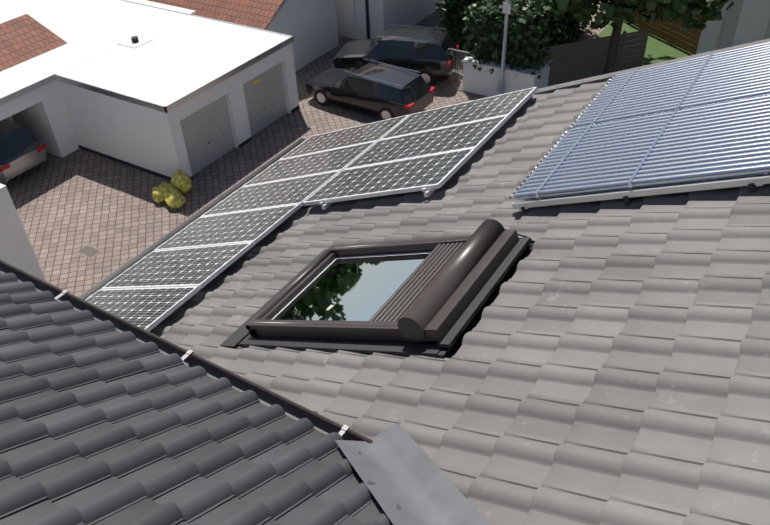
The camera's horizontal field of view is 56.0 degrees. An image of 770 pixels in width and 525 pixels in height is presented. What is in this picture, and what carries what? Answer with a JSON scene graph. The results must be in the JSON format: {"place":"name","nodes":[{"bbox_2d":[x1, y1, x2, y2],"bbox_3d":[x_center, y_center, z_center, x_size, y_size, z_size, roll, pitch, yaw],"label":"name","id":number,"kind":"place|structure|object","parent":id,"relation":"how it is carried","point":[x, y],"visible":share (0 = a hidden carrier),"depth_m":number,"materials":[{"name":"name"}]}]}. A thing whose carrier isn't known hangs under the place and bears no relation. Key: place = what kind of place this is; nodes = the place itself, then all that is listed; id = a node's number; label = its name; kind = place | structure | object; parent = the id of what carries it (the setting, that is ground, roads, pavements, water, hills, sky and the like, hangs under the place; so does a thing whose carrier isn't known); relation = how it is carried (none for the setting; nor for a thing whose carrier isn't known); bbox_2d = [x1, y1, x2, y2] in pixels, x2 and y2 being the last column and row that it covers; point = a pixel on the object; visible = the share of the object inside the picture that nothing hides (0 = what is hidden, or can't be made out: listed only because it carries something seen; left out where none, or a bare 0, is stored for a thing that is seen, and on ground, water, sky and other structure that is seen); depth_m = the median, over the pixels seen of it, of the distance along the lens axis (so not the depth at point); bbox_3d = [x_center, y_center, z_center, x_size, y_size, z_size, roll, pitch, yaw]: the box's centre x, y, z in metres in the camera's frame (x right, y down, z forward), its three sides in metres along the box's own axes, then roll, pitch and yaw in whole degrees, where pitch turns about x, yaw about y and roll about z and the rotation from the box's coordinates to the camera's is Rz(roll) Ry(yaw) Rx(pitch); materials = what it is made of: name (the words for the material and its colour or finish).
{"place":"outdoors","nodes":[
{"label":"outdoors","id":0,"kind":"place"},
{"bbox_2d":[0,260,372,442],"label":"dormer gutter","id":1,"kind":"object","parent":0,"point":[268,398],"visible":0.54,"depth_m":4.87,"materials":[{"name":"black metal"}]},
{"bbox_2d":[0,273,401,524],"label":"dormer roof tiles","id":2,"kind":"object","parent":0,"point":[104,423],"visible":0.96,"depth_m":3.66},
{"bbox_2d":[147,0,338,71],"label":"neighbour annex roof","id":3,"kind":"structure","parent":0,"point":[310,26],"depth_m":29.37,"materials":[{"name":"ceramic"}]},
{"bbox_2d":[1,1,611,296],"bbox_3d":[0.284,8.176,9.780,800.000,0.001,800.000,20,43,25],"label":"courtyard ground","id":4,"kind":"structure","parent":0,"point":[68,206],"depth_m":23.53,"materials":[{"name":"beige brick"}]},
{"bbox_2d":[0,183,45,280],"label":"wall","id":5,"kind":"structure","parent":4,"relation":"on","point":[16,250],"depth_m":18.48,"materials":[{"name":"white paint"}]},
{"bbox_2d":[0,119,46,183],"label":"silver car","id":6,"kind":"object","parent":4,"relation":"on","point":[22,149],"visible":0.98,"depth_m":23.63,"materials":[{"name":"grey paint"}]},
{"bbox_2d":[0,14,67,122],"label":"tiled roof","id":7,"kind":"structure","parent":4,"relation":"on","point":[25,37],"depth_m":25.68,"materials":[{"name":"tile"}]},
{"bbox_2d":[77,244,101,258],"bbox_3d":[-8.565,-0.324,20.949,0.620,0.017,0.420,20,43,25],"label":"drain gully","id":8,"kind":"object","parent":4,"relation":"on","point":[88,251],"visible":1,"depth_m":20.93,"materials":[{"name":"grey metal"}]},
{"bbox_2d":[0,0,299,180],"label":"garage building","id":9,"kind":"structure","parent":4,"relation":"on","point":[164,91],"depth_m":24.72,"materials":[{"name":"white paint"}]},
{"bbox_2d":[151,182,179,202],"bbox_3d":[-6.952,-2.279,22.856,0.905,0.603,0.632,-14,40,-14],"label":"yellow sack","id":10,"kind":"object","parent":4,"relation":"on","point":[157,196],"visible":0.65,"depth_m":22.69,"materials":[{"name":"plastic"}]},
{"bbox_2d":[163,188,185,208],"bbox_3d":[-6.578,-2.048,22.575,0.612,0.566,0.893,-25,44,-26],"label":"yellow sack","id":11,"kind":"object","parent":4,"relation":"on","point":[174,198],"visible":0.98,"depth_m":22.40,"materials":[{"name":"plastic"}]},
{"bbox_2d":[170,169,191,194],"bbox_3d":[-6.489,-2.606,23.034,0.649,0.869,0.599,12,49,9],"label":"yellow sack","id":12,"kind":"object","parent":4,"relation":"on","point":[181,181],"visible":0.88,"depth_m":22.86,"materials":[{"name":"plastic"}]},
{"bbox_2d":[305,58,434,120],"bbox_3d":[-0.663,-6.620,27.258,4.860,1.511,1.874,21,44,27],"label":"car","id":13,"kind":"object","parent":4,"relation":"on","point":[382,91],"visible":0.9,"depth_m":26.42,"materials":[{"name":"black paint"}]},
{"bbox_2d":[333,24,458,84],"bbox_3d":[0.428,-8.468,29.279,4.810,1.820,1.944,8,40,13],"label":"car","id":14,"kind":"object","parent":4,"relation":"on","point":[426,53],"visible":0.85,"depth_m":28.43,"materials":[{"name":"grey paint"}]},
{"bbox_2d":[448,48,468,81],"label":"garden gate","id":15,"kind":"structure","parent":4,"relation":"on","point":[451,52],"depth_m":28.38,"materials":[{"name":"silver metal"}]},
{"bbox_2d":[499,0,510,94],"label":"lamp post","id":16,"kind":"object","parent":4,"relation":"on","point":[507,7],"visible":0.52,"depth_m":26.00,"materials":[{"name":"silver metal"}]},
{"bbox_2d":[434,0,592,55],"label":"tall hedge","id":17,"kind":"object","parent":4,"relation":"on","point":[573,27],"depth_m":30.86,"materials":[{"name":"green plant"}]},
{"bbox_2d":[569,0,708,77],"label":"garden lawn","id":18,"kind":"structure","parent":4,"relation":"on","point":[658,50],"depth_m":31.03,"materials":[{"name":"green plant"}]},
{"bbox_2d":[538,29,648,85],"bbox_3d":[8.039,-7.875,28.107,4.731,1.860,0.090,-13,40,-13],"label":"garden fence","id":19,"kind":"object","parent":18,"relation":"on","point":[599,49],"visible":0.65,"depth_m":28.04,"materials":[{"name":"grey wood"}]},
{"bbox_2d":[526,0,733,73],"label":"garden tree","id":20,"kind":"object","parent":18,"relation":"on","point":[683,11],"depth_m":24.95,"materials":[{"name":"green plant"}]},
{"bbox_2d":[623,4,707,54],"bbox_3d":[11.941,-10.968,31.477,0.090,2.260,5.370,-17,41,-18],"label":"brown fence","id":21,"kind":"object","parent":18,"relation":"on","point":[661,30],"visible":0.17,"depth_m":31.07,"materials":[{"name":"brown wood"}]},
{"bbox_2d":[335,0,445,39],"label":"neighbour house","id":22,"kind":"structure","parent":0,"point":[363,19],"depth_m":32.48,"materials":[{"name":"paint"}]},
{"bbox_2d":[79,39,769,522],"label":"roof tiles","id":23,"kind":"object","parent":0,"point":[611,347],"visible":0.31,"depth_m":4.56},
{"bbox_2d":[79,138,304,299],"bbox_3d":[-4.849,1.567,7.847,0.150,0.150,13.250,20,43,25],"label":"gutter","id":24,"kind":"object","parent":23,"relation":"attached to","point":[122,269],"visible":0.46,"depth_m":10.29,"materials":[{"name":"metal"}]},
{"bbox_2d":[85,87,537,331],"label":"solar panels","id":25,"kind":"object","parent":23,"relation":"on","point":[428,152],"visible":0.9,"depth_m":8.75,"materials":[{"name":"grey glass"}]},
{"bbox_2d":[220,219,531,357],"bbox_3d":[-0.116,0.208,6.004,2.175,1.084,1.570,20,43,25],"label":"skylight","id":26,"kind":"object","parent":23,"relation":"on","point":[428,296],"visible":1,"depth_m":5.69,"materials":[{"name":"brown metal"}]},
{"bbox_2d":[509,42,769,213],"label":"vacuum tube collectors","id":27,"kind":"object","parent":23,"relation":"on","point":[696,123],"visible":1,"depth_m":6.20,"materials":[{"name":"blue glass"}]},
{"bbox_2d":[535,38,769,93],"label":"roof verge","id":28,"kind":"structure","parent":23,"relation":"attached to","point":[604,77],"depth_m":8.70,"materials":[{"name":"metal"}]},
{"bbox_2d":[444,241,534,357],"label":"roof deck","id":29,"kind":"structure","parent":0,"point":[457,345],"depth_m":5.27,"materials":[{"name":"black"}]},
{"bbox_2d":[435,463,769,524],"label":"roof tiles","id":30,"kind":"object","parent":29,"relation":"on","point":[494,499],"visible":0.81,"depth_m":3.34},
{"bbox_3d":[-3.023,0.751,1.442,19.000,4.205,6.234,20,43,25],"label":"dormer","id":31,"kind":"object","parent":29,"relation":"on","visible":0},
{"bbox_2d":[335,423,489,524],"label":"valley flashing","id":32,"kind":"object","parent":31,"relation":"attached to","point":[395,464],"visible":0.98,"depth_m":3.78,"materials":[{"name":"grey metal"}]},
{"bbox_2d":[462,46,564,96],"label":"planter wall","id":33,"kind":"structure","parent":0,"point":[483,81],"depth_m":27.41,"materials":[{"name":"grey"}]},
{"bbox_2d":[462,0,570,78],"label":"clipped hedge","id":34,"kind":"object","parent":33,"relation":"in","point":[547,39],"depth_m":26.58,"materials":[{"name":"green plant"}]},
{"bbox_2d":[696,0,769,53],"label":"neighbour house","id":35,"kind":"structure","parent":0,"point":[744,22],"depth_m":28.14,"materials":[{"name":"paint"}]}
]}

